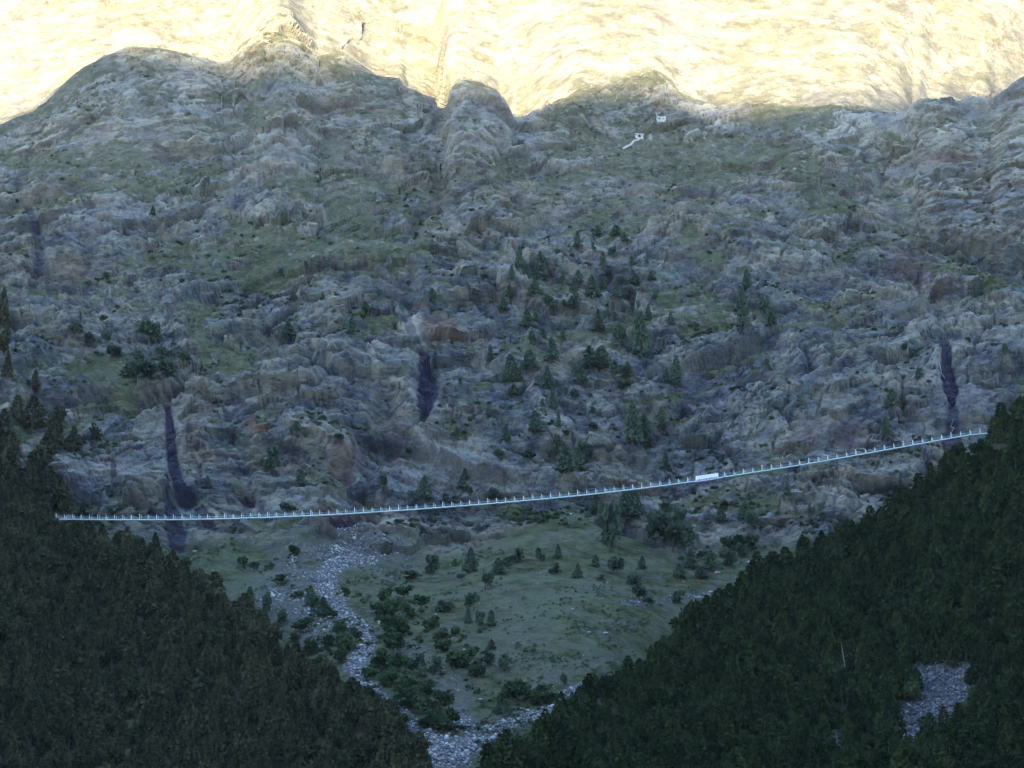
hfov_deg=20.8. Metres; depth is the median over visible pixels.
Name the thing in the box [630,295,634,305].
mountain pine
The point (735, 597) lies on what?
pine tree
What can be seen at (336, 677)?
larch tree
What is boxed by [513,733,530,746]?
leafy bush
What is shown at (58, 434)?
mountain pine
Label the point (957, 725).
pine tree
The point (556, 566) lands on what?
mountain pine
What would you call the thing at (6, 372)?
mountain pine
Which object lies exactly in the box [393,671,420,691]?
leafy bush
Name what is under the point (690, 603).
pine tree
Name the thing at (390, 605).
leafy bush
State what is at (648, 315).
mountain pine
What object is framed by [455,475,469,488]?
mountain pine
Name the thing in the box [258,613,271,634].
larch tree
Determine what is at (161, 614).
larch tree
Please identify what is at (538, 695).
leafy bush
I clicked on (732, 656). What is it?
pine tree
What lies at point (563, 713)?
pine tree
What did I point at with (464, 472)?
mountain pine
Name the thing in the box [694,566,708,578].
mountain pine
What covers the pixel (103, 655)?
larch tree
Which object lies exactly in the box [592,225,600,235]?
mountain pine
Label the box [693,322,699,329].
mountain pine
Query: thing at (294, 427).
mountain pine
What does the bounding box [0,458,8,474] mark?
larch tree
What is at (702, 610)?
pine tree
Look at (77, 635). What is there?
larch tree
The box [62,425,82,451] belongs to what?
mountain pine
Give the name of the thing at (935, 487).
pine forest
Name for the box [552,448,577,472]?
mountain pine
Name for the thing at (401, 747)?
larch tree
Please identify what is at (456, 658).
leafy bush
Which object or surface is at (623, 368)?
leafy bush
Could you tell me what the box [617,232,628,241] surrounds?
mountain pine
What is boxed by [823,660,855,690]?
pine tree
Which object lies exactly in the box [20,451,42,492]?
mountain pine
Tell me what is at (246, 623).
larch tree
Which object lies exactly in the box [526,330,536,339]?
mountain pine
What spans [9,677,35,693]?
larch tree
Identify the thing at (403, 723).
larch tree
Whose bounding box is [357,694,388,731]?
larch tree
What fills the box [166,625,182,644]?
larch tree
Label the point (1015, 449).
pine tree
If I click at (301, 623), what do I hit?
leafy bush
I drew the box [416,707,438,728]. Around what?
leafy bush
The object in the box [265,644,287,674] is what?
larch tree
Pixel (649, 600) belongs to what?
leafy bush
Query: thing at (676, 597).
mountain pine
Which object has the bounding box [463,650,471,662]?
leafy bush
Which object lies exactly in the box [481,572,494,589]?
leafy bush
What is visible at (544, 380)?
mountain pine
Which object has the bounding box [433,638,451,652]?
leafy bush
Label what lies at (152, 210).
mountain pine
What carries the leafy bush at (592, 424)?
on the mountain terrain
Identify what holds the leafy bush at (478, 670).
on the mountain terrain
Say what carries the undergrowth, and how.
on the mountain terrain
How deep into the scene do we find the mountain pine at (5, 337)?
1783.56 m
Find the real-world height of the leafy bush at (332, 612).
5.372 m
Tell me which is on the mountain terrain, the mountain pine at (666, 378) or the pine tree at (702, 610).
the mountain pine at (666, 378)
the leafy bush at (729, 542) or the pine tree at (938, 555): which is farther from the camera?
the leafy bush at (729, 542)
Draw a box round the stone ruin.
[656,115,665,121]
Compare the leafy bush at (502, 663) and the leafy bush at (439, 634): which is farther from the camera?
the leafy bush at (439, 634)
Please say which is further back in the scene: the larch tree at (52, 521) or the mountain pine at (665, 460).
the mountain pine at (665, 460)
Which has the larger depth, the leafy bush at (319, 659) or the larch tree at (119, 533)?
the larch tree at (119, 533)
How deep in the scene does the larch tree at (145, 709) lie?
1214.29 m
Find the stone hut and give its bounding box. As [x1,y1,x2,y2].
[634,133,643,139]
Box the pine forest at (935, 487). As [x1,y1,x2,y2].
[475,395,1023,767]
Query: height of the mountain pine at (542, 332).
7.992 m
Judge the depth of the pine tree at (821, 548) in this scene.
1424.81 m
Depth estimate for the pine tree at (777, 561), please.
1414.80 m
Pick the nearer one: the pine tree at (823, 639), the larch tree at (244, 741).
the larch tree at (244, 741)
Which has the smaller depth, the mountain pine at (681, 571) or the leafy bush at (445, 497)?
the mountain pine at (681, 571)
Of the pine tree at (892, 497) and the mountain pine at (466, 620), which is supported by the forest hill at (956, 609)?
the pine tree at (892, 497)
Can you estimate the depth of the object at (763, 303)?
1873.94 m
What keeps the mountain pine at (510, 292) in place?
on the mountain terrain
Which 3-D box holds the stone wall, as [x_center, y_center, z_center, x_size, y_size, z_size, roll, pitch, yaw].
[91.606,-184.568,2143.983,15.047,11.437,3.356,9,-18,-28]
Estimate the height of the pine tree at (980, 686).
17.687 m
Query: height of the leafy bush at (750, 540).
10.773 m
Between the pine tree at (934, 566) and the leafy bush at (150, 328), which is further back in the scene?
the leafy bush at (150, 328)
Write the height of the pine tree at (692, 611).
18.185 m
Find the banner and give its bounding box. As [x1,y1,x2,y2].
[696,473,717,481]
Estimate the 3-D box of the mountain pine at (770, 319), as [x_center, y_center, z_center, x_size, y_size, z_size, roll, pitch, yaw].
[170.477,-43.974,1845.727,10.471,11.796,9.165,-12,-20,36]
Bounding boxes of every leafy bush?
[69,322,82,332]
[83,331,93,340]
[99,315,107,320]
[101,330,111,343]
[106,345,121,357]
[119,362,135,377]
[127,358,157,384]
[132,349,145,359]
[134,317,161,347]
[155,345,166,356]
[157,356,176,377]
[176,555,191,569]
[177,350,191,360]
[237,555,247,566]
[249,561,259,570]
[264,562,274,569]
[275,574,285,580]
[278,502,296,510]
[288,544,300,555]
[290,617,314,629]
[290,632,299,641]
[296,590,303,597]
[302,637,319,654]
[309,595,320,608]
[311,654,328,663]
[321,633,334,646]
[324,608,337,617]
[332,619,347,633]
[332,648,346,663]
[333,433,343,441]
[333,632,356,650]
[340,586,350,594]
[351,630,362,640]
[361,667,378,680]
[361,684,377,696]
[368,648,388,667]
[369,602,385,614]
[375,666,401,687]
[377,587,393,600]
[377,697,396,710]
[378,473,387,485]
[379,614,400,632]
[381,598,403,614]
[382,631,404,652]
[385,651,405,669]
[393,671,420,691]
[394,584,412,598]
[394,685,422,708]
[395,712,411,721]
[396,617,410,633]
[399,602,415,618]
[401,656,421,673]
[403,570,417,579]
[411,693,440,714]
[412,678,435,695]
[413,594,430,607]
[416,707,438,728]
[421,615,440,629]
[429,709,453,732]
[432,627,452,639]
[432,689,455,711]
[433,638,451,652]
[434,599,455,612]
[442,493,449,500]
[442,705,459,722]
[445,649,468,669]
[450,626,460,635]
[456,573,465,577]
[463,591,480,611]
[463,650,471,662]
[467,646,479,658]
[468,664,486,677]
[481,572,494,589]
[483,651,494,665]
[497,689,511,703]
[502,556,510,566]
[502,679,526,698]
[507,678,531,701]
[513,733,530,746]
[520,449,535,460]
[522,690,544,705]
[536,684,546,689]
[543,690,557,700]
[561,429,570,435]
[570,388,579,397]
[573,710,580,719]
[587,421,597,429]
[607,555,624,574]
[616,364,633,379]
[616,380,630,388]
[625,574,641,593]
[632,584,647,600]
[641,596,653,606]
[644,509,671,547]
[658,498,676,542]
[663,523,694,550]
[674,504,694,548]
[698,550,706,556]
[718,500,728,506]
[719,534,741,550]
[739,534,759,546]
[903,680,921,701]
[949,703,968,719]
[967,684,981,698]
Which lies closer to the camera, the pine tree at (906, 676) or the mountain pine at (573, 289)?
the pine tree at (906, 676)
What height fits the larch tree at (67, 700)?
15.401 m
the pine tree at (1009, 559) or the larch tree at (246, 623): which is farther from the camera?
the larch tree at (246, 623)
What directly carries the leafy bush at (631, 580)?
on the mountain terrain
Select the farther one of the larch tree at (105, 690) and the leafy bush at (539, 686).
the leafy bush at (539, 686)
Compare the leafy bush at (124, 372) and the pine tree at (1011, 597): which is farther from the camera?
the leafy bush at (124, 372)
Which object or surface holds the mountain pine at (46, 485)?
on the mountain terrain
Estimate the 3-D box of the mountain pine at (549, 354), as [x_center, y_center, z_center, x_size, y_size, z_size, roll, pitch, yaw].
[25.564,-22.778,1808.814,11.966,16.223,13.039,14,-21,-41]
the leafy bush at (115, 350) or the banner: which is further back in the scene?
the leafy bush at (115, 350)
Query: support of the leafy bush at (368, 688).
on the mountain terrain
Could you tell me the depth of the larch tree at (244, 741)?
1177.36 m
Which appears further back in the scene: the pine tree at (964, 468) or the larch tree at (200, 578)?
the pine tree at (964, 468)
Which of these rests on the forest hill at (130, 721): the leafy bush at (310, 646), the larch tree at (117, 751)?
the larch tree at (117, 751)
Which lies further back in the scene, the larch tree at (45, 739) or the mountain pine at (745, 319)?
the mountain pine at (745, 319)
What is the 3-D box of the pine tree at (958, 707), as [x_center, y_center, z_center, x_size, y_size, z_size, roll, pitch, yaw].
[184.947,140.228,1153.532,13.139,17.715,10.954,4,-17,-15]
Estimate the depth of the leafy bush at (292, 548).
1607.41 m
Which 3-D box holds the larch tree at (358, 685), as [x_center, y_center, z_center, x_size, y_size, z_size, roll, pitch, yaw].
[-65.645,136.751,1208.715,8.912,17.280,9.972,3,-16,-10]
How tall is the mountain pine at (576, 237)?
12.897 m
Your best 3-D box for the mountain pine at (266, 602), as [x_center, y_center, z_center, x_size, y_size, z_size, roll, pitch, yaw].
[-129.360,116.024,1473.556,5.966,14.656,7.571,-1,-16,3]
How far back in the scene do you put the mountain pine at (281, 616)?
1442.25 m
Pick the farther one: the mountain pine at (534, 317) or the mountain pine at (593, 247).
the mountain pine at (593, 247)
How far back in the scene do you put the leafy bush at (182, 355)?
1787.39 m
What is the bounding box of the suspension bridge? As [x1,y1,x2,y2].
[56,429,988,519]
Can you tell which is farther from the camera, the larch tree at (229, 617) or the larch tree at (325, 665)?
the larch tree at (229, 617)
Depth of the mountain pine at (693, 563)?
1598.28 m
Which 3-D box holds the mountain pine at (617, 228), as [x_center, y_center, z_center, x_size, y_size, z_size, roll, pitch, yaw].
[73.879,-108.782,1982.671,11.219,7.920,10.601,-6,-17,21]
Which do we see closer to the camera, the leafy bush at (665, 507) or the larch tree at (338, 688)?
the larch tree at (338, 688)
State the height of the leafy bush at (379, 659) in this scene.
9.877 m
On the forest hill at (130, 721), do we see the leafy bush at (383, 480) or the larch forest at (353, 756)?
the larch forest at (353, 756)
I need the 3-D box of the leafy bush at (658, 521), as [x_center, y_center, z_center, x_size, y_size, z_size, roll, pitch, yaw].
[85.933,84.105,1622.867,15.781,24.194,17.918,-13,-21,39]
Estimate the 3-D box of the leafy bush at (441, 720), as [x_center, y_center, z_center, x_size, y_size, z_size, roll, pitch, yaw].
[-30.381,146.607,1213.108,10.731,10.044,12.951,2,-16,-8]
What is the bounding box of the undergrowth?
[1,28,1023,754]
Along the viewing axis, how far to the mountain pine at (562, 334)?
1846.84 m
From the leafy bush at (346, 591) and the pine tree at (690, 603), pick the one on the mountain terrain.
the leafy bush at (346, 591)
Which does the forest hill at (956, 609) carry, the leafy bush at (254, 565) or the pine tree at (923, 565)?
the pine tree at (923, 565)
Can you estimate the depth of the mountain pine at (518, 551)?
1574.01 m
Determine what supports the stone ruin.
on the mountain terrain
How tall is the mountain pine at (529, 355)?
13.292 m
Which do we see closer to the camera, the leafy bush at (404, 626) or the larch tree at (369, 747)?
the larch tree at (369, 747)
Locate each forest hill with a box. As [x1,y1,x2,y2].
[0,480,405,767]
[550,422,1023,766]
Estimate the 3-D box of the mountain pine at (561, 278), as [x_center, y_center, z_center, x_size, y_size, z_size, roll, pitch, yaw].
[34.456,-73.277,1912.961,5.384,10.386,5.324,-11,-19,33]
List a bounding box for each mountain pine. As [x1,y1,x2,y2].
[0,287,11,327]
[0,322,10,360]
[0,350,13,378]
[0,408,13,436]
[0,417,8,453]
[0,431,29,471]
[8,395,28,418]
[16,395,49,428]
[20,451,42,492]
[30,369,41,390]
[32,434,59,460]
[35,465,60,503]
[39,406,66,445]
[50,459,66,488]
[54,486,74,513]
[56,407,67,421]
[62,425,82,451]
[71,506,94,531]
[88,423,101,445]
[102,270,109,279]
[148,205,155,214]
[201,475,211,486]
[244,586,255,611]
[261,590,271,615]
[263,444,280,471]
[277,608,286,626]
[281,320,295,336]
[288,291,298,300]
[291,421,300,431]
[293,469,306,484]
[303,585,315,604]
[313,597,330,615]
[344,317,357,334]
[360,301,371,310]
[396,640,404,650]
[413,477,433,499]
[417,656,426,677]
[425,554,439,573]
[428,287,436,305]
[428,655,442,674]
[451,558,458,565]
[453,425,459,436]
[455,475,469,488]
[460,468,469,477]
[461,547,478,572]
[463,608,473,623]
[475,610,484,626]
[484,610,496,625]
[484,638,496,648]
[485,344,494,360]
[485,487,500,497]
[490,558,508,573]
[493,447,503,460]
[494,698,503,714]
[495,298,509,310]
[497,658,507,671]
[498,354,523,382]
[500,424,510,438]
[502,284,513,297]
[502,698,512,716]
[504,384,520,396]
[508,265,514,278]
[509,547,524,561]
[515,245,524,266]
[517,350,540,369]
[518,308,535,327]
[522,264,532,278]
[526,279,542,294]
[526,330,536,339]
[528,410,544,432]
[531,251,549,280]
[532,308,539,321]
[535,547,545,560]
[539,329,546,339]
[539,398,545,406]
[540,366,556,388]
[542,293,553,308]
[543,337,561,360]
[548,385,558,408]
[548,431,565,453]
[548,562,560,573]
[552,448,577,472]
[552,544,562,558]
[554,411,562,427]
[558,270,565,283]
[560,324,565,336]
[560,673,567,685]
[566,448,589,470]
[567,295,576,306]
[569,285,578,300]
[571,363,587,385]
[571,564,582,577]
[572,231,582,247]
[573,270,584,282]
[573,441,588,458]
[580,345,603,367]
[584,275,602,297]
[587,495,603,513]
[588,309,604,331]
[589,555,600,566]
[591,242,595,250]
[591,345,610,366]
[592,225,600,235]
[597,501,622,548]
[598,276,608,289]
[599,251,607,265]
[603,266,612,275]
[605,308,610,320]
[607,245,616,255]
[608,225,622,235]
[609,360,618,375]
[611,284,620,297]
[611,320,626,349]
[616,274,623,285]
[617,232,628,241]
[618,486,638,518]
[620,287,629,297]
[620,362,635,377]
[623,399,645,445]
[624,490,646,518]
[628,255,634,265]
[628,311,651,356]
[629,273,641,284]
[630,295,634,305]
[637,412,654,447]
[637,556,647,568]
[643,304,652,320]
[645,271,656,280]
[651,289,658,298]
[654,406,667,425]
[660,450,670,468]
[662,368,670,381]
[667,311,674,323]
[669,355,683,386]
[671,590,685,603]
[672,563,686,578]
[681,550,699,568]
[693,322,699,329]
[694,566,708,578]
[703,550,723,570]
[711,509,728,522]
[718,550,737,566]
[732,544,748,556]
[734,287,748,311]
[734,305,752,328]
[735,503,749,520]
[741,269,751,289]
[744,509,758,530]
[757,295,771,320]
[764,358,770,368]
[765,309,777,325]
[783,481,790,494]
[807,503,811,520]
[879,416,892,435]
[882,389,902,406]
[899,393,906,403]
[902,341,907,349]
[914,367,924,378]
[1001,343,1007,352]
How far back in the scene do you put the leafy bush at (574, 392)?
1760.17 m
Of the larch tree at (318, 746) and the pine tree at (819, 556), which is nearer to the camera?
the larch tree at (318, 746)
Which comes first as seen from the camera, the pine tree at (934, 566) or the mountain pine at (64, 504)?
the pine tree at (934, 566)
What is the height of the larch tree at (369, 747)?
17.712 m
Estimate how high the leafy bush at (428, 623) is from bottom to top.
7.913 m
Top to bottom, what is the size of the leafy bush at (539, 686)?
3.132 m
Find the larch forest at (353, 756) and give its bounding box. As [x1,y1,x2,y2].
[0,457,432,767]
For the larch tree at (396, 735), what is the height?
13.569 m
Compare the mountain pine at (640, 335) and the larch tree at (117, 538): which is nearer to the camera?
the larch tree at (117, 538)
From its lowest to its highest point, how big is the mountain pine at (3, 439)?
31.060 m
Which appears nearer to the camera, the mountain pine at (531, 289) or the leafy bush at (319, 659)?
the leafy bush at (319, 659)
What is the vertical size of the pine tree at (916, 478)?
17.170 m
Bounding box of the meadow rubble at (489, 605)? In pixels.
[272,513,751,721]
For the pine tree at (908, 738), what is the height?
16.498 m
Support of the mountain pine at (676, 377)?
on the mountain terrain
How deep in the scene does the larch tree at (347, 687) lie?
1204.13 m
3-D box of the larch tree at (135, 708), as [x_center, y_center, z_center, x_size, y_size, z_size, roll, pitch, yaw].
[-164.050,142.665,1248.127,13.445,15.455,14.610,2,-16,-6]
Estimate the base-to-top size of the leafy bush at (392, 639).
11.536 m
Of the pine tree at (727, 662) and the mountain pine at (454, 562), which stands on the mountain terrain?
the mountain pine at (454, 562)
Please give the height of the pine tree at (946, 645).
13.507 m
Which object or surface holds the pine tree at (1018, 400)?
on the forest hill at (956, 609)
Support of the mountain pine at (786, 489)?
on the mountain terrain
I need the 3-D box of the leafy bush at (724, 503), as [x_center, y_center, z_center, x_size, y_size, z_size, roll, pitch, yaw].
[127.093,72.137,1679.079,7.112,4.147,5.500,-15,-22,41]
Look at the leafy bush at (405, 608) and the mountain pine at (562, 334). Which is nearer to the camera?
the leafy bush at (405, 608)
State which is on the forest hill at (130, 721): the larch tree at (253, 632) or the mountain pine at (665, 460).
the larch tree at (253, 632)
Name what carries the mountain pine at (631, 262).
on the mountain terrain
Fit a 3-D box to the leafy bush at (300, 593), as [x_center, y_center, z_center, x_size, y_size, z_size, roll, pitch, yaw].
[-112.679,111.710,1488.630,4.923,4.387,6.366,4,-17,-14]
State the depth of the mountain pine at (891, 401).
1740.31 m
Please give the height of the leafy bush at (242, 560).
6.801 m
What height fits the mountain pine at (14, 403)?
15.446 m
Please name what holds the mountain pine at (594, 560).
on the mountain terrain
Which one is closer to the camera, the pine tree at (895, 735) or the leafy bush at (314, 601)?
the pine tree at (895, 735)
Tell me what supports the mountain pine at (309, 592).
on the mountain terrain
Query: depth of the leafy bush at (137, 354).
1801.20 m
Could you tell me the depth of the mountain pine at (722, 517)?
1657.52 m
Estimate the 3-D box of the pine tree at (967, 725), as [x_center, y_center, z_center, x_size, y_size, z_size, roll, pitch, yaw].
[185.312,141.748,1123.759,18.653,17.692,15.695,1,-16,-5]
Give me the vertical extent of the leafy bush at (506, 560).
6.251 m
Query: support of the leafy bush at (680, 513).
on the mountain terrain
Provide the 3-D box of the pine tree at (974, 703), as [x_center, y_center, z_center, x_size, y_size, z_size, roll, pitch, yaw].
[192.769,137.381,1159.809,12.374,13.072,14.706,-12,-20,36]
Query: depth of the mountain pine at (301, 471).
1686.65 m
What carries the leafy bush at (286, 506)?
on the mountain terrain
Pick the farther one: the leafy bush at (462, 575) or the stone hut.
the stone hut
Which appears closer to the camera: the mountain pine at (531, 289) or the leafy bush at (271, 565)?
the leafy bush at (271, 565)
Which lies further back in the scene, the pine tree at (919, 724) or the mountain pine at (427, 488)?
the mountain pine at (427, 488)
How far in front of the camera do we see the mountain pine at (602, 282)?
1919.26 m
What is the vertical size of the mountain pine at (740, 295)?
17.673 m
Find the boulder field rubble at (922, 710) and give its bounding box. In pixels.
[834,657,969,744]
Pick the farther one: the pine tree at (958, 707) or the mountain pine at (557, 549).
the mountain pine at (557, 549)
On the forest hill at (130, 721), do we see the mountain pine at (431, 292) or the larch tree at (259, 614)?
the larch tree at (259, 614)
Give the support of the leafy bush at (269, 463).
on the mountain terrain
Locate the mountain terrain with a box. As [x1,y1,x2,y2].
[0,0,1023,767]
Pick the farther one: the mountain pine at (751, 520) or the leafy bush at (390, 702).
the mountain pine at (751, 520)
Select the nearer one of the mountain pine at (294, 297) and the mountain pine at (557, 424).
the mountain pine at (557, 424)
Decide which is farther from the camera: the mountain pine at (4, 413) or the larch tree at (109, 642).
the mountain pine at (4, 413)
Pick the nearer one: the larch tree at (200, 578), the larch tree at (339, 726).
the larch tree at (339, 726)
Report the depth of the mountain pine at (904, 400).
1752.43 m
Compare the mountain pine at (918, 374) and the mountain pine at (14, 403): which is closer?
the mountain pine at (14, 403)
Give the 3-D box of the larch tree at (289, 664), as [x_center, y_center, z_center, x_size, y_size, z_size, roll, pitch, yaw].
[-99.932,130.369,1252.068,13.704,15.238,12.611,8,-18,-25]
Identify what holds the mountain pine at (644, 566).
on the mountain terrain
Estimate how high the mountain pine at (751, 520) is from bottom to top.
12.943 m
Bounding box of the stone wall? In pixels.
[623,138,638,148]
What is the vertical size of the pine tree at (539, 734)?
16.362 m
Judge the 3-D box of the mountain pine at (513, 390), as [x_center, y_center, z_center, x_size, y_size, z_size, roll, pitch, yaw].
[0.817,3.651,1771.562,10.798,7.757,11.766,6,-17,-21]
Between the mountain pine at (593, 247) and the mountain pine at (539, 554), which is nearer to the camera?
the mountain pine at (539, 554)
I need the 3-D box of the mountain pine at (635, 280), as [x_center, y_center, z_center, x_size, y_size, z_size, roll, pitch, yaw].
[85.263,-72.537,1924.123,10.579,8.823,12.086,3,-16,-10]
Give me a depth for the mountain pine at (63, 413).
1735.09 m
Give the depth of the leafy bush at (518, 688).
1262.57 m
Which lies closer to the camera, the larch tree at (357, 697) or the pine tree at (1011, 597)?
the larch tree at (357, 697)
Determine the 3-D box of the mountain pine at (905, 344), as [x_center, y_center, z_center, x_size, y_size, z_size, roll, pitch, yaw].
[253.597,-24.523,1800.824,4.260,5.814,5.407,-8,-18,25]
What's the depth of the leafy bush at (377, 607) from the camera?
1435.13 m
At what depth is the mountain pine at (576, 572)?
1526.96 m
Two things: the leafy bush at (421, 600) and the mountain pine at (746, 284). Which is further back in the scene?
the mountain pine at (746, 284)
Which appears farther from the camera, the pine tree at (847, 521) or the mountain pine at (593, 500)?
the mountain pine at (593, 500)
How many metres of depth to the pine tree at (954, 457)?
1475.20 m
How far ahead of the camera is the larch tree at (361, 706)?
1189.51 m
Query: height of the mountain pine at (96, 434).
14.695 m
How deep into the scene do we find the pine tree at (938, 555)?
1370.54 m
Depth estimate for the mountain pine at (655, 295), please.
1884.43 m
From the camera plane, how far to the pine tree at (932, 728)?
1148.13 m
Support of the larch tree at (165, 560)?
on the forest hill at (130, 721)
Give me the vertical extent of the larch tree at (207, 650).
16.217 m
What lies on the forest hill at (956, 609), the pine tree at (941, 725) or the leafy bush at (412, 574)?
the pine tree at (941, 725)
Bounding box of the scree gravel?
[256,521,713,767]
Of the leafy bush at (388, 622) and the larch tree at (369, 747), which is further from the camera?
the leafy bush at (388, 622)
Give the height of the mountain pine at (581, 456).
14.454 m
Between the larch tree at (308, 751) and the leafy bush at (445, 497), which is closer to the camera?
the larch tree at (308, 751)
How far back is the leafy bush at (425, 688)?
1262.39 m
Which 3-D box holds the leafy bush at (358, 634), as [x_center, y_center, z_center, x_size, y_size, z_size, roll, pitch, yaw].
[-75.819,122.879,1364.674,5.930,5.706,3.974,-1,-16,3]
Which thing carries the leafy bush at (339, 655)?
on the mountain terrain
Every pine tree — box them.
[486,733,522,767]
[492,728,524,766]
[524,719,548,750]
[550,701,574,734]
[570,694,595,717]
[646,640,670,670]
[671,626,693,657]
[673,610,692,642]
[678,603,701,631]
[679,599,700,613]
[690,603,712,632]
[706,588,733,618]
[722,655,745,672]
[726,654,741,678]
[728,578,744,608]
[731,571,749,602]
[743,561,762,588]
[744,551,769,582]
[755,551,785,577]
[767,733,791,758]
[811,562,826,586]
[811,635,842,662]
[812,552,833,576]
[814,543,831,570]
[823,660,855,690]
[831,522,848,548]
[839,637,858,662]
[842,517,857,541]
[863,505,877,524]
[873,720,900,754]
[876,494,900,523]
[889,710,910,739]
[894,662,915,699]
[898,737,913,767]
[909,473,924,497]
[914,557,938,586]
[918,567,938,598]
[918,716,930,741]
[921,712,942,741]
[923,558,942,584]
[925,543,946,565]
[934,706,952,738]
[935,635,962,663]
[939,451,957,471]
[946,459,975,493]
[948,714,975,744]
[948,715,984,753]
[950,702,964,734]
[953,630,978,662]
[960,454,982,481]
[962,681,993,716]
[965,699,984,718]
[983,621,1007,649]
[985,569,1004,600]
[988,546,1012,586]
[991,552,1023,592]
[1002,590,1018,617]
[1003,584,1023,621]
[1004,444,1023,472]
[1014,394,1022,416]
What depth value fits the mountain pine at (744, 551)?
1627.62 m
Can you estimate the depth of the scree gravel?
1321.62 m
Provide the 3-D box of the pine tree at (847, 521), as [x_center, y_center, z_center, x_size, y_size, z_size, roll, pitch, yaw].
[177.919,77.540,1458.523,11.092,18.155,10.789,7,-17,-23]
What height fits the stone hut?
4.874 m
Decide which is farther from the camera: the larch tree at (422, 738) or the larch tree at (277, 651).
the larch tree at (277, 651)
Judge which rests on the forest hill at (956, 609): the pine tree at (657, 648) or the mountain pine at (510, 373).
the pine tree at (657, 648)
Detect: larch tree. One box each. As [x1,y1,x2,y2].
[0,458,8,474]
[0,615,16,641]
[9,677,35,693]
[33,729,53,755]
[39,545,54,570]
[40,513,62,532]
[49,553,65,575]
[51,691,74,712]
[69,626,89,647]
[82,649,106,668]
[92,683,119,718]
[95,633,110,663]
[101,736,124,764]
[103,716,115,736]
[104,631,121,666]
[109,532,121,555]
[110,534,121,562]
[118,680,139,710]
[126,534,141,546]
[129,686,155,716]
[132,704,155,739]
[133,592,151,621]
[134,680,145,707]
[139,552,166,579]
[143,595,169,620]
[146,681,170,709]
[154,603,170,625]
[158,555,178,583]
[164,549,180,575]
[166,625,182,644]
[176,672,196,697]
[185,636,199,650]
[193,567,211,583]
[194,623,212,648]
[195,641,212,673]
[198,571,226,603]
[198,573,215,591]
[198,586,214,611]
[217,610,241,637]
[226,600,245,631]
[232,593,257,618]
[232,723,250,757]
[238,615,259,633]
[239,623,260,646]
[241,705,262,731]
[251,609,267,631]
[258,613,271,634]
[260,623,284,646]
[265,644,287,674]
[273,658,303,689]
[289,641,308,660]
[295,740,319,767]
[310,657,332,682]
[315,738,327,757]
[319,739,340,763]
[320,666,341,693]
[323,728,344,751]
[325,718,344,738]
[326,680,359,708]
[332,703,355,735]
[336,679,350,700]
[347,677,362,699]
[348,689,367,719]
[352,681,363,696]
[353,695,378,725]
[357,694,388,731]
[362,728,379,760]
[370,733,396,767]
[374,715,402,740]
[380,716,396,737]
[386,701,405,736]
[386,729,402,759]
[392,734,410,756]
[394,713,406,737]
[403,731,430,759]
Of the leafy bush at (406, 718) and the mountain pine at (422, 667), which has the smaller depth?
the leafy bush at (406, 718)
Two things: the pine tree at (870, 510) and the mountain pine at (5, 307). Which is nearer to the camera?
the pine tree at (870, 510)
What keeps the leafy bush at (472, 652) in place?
on the mountain terrain
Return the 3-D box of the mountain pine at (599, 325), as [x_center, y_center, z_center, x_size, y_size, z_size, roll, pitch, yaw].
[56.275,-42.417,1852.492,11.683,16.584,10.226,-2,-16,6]
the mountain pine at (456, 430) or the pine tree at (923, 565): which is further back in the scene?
the mountain pine at (456, 430)
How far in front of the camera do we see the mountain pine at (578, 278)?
1926.48 m
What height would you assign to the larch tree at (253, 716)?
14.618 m
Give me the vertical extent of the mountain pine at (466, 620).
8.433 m
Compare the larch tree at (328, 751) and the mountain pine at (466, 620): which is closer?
the larch tree at (328, 751)
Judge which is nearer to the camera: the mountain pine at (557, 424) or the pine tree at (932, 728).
the pine tree at (932, 728)
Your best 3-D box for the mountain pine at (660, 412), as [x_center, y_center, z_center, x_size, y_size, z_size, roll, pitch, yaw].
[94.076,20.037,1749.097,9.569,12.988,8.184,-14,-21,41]
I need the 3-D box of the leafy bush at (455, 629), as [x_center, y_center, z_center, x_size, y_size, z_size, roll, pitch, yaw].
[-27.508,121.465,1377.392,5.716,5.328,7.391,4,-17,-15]
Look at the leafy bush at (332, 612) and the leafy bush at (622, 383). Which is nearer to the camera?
the leafy bush at (332, 612)
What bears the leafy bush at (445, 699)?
on the mountain terrain
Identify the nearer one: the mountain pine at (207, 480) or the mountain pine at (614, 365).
the mountain pine at (207, 480)
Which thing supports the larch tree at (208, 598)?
on the forest hill at (130, 721)
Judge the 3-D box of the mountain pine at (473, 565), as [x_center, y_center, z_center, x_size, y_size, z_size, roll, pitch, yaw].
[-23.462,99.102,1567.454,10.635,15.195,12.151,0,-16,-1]
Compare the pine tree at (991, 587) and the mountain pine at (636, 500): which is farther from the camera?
the mountain pine at (636, 500)
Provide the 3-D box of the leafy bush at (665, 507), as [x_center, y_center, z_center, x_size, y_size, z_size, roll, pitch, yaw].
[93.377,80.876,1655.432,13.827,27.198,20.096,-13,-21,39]
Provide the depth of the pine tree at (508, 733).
1129.79 m

